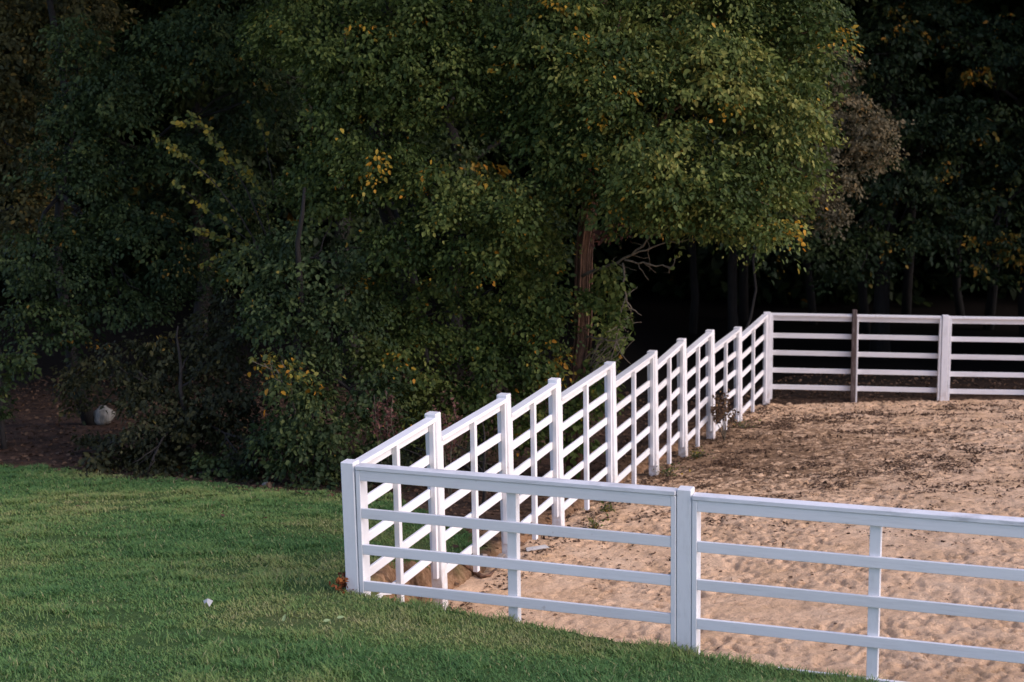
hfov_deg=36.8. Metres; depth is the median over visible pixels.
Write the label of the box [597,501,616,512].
weed tuft
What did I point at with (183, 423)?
shrub
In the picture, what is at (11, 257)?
forest tree
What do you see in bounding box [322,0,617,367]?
forest tree
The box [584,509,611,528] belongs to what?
weed tuft
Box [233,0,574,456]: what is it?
maple tree
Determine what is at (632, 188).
maple tree
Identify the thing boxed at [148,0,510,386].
forest tree
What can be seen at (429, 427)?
white fence
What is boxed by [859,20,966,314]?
forest tree
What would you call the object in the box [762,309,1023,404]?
white fence
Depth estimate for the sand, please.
17.25 m
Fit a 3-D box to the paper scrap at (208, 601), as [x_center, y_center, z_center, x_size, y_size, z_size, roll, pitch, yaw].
[-2.601,2.232,13.122,0.092,0.064,0.036,2,11,15]
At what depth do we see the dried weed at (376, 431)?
19.99 m
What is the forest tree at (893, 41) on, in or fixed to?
on the ground at (660, 323)
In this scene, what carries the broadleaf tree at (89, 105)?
on the ground at (660, 323)
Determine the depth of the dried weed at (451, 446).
19.80 m
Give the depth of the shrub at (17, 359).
23.42 m
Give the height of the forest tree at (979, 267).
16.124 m
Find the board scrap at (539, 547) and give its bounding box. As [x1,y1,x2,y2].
[526,545,548,551]
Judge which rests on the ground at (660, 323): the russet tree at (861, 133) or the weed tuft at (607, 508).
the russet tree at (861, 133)
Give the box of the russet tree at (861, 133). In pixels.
[715,8,914,400]
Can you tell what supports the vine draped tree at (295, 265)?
on the ground at (660, 323)
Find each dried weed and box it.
[367,390,396,464]
[426,398,461,495]
[710,388,739,440]
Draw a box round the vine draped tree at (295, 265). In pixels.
[210,188,424,491]
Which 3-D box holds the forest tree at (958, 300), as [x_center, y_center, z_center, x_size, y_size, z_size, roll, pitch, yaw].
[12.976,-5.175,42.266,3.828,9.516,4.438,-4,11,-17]
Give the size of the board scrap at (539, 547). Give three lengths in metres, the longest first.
0.268 x 0.075 x 0.016 m
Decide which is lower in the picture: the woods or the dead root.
the dead root
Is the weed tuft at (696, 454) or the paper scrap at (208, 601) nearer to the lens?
the paper scrap at (208, 601)
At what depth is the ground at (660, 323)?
26.65 m
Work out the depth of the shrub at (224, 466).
21.25 m
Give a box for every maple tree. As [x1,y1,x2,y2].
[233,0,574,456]
[482,0,863,478]
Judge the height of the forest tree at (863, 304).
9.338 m
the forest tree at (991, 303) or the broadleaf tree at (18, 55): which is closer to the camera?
the broadleaf tree at (18, 55)
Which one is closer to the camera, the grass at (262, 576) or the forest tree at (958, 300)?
the grass at (262, 576)
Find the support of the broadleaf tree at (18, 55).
on the ground at (660, 323)
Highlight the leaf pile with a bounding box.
[329,572,353,592]
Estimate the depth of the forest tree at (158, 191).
31.57 m
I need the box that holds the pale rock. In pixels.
[94,405,115,424]
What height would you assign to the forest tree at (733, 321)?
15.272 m
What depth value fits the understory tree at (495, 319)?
21.46 m
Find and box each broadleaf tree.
[0,0,142,409]
[0,0,317,425]
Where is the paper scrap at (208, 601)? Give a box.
[203,598,212,606]
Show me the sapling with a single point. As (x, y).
(225, 159)
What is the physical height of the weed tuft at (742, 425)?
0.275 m
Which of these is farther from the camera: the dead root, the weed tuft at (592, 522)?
the weed tuft at (592, 522)
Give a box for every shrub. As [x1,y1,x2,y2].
[0,348,42,448]
[45,289,283,484]
[173,420,257,481]
[247,350,323,483]
[364,422,526,503]
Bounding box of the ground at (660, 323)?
[0,237,1023,681]
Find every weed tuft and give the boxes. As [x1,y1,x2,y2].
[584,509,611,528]
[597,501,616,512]
[653,462,690,476]
[686,444,713,458]
[732,417,760,428]
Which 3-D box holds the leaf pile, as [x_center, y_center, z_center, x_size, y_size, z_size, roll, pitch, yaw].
[-1.524,2.177,13.771,0.210,0.206,0.269,-6,11,-25]
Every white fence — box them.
[341,459,1023,681]
[356,314,767,609]
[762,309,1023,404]
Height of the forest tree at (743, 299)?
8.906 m
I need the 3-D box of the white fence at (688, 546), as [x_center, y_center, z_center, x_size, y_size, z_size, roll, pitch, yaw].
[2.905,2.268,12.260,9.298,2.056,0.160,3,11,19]
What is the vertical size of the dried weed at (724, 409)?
0.924 m
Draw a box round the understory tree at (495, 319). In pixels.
[325,220,587,471]
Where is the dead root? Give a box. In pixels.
[463,565,496,578]
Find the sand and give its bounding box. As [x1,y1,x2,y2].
[448,399,1023,681]
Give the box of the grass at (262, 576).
[0,463,894,681]
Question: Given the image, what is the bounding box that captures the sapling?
[151,107,283,453]
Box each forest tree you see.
[0,0,46,276]
[2,0,297,374]
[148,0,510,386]
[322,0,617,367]
[599,0,896,364]
[625,3,740,333]
[701,11,782,320]
[777,1,868,324]
[789,0,1005,358]
[826,0,944,333]
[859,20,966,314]
[900,7,1023,315]
[911,0,1023,329]
[919,11,1023,354]
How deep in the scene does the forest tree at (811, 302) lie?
42.32 m
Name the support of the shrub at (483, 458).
on the ground at (660, 323)
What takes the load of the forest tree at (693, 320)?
on the ground at (660, 323)
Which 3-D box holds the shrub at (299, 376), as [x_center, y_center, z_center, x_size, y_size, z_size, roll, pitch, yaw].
[-3.039,1.067,20.522,1.319,1.919,0.726,6,13,35]
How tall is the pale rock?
0.341 m
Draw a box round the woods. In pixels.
[0,0,1023,308]
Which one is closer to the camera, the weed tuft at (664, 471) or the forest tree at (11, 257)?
the weed tuft at (664, 471)

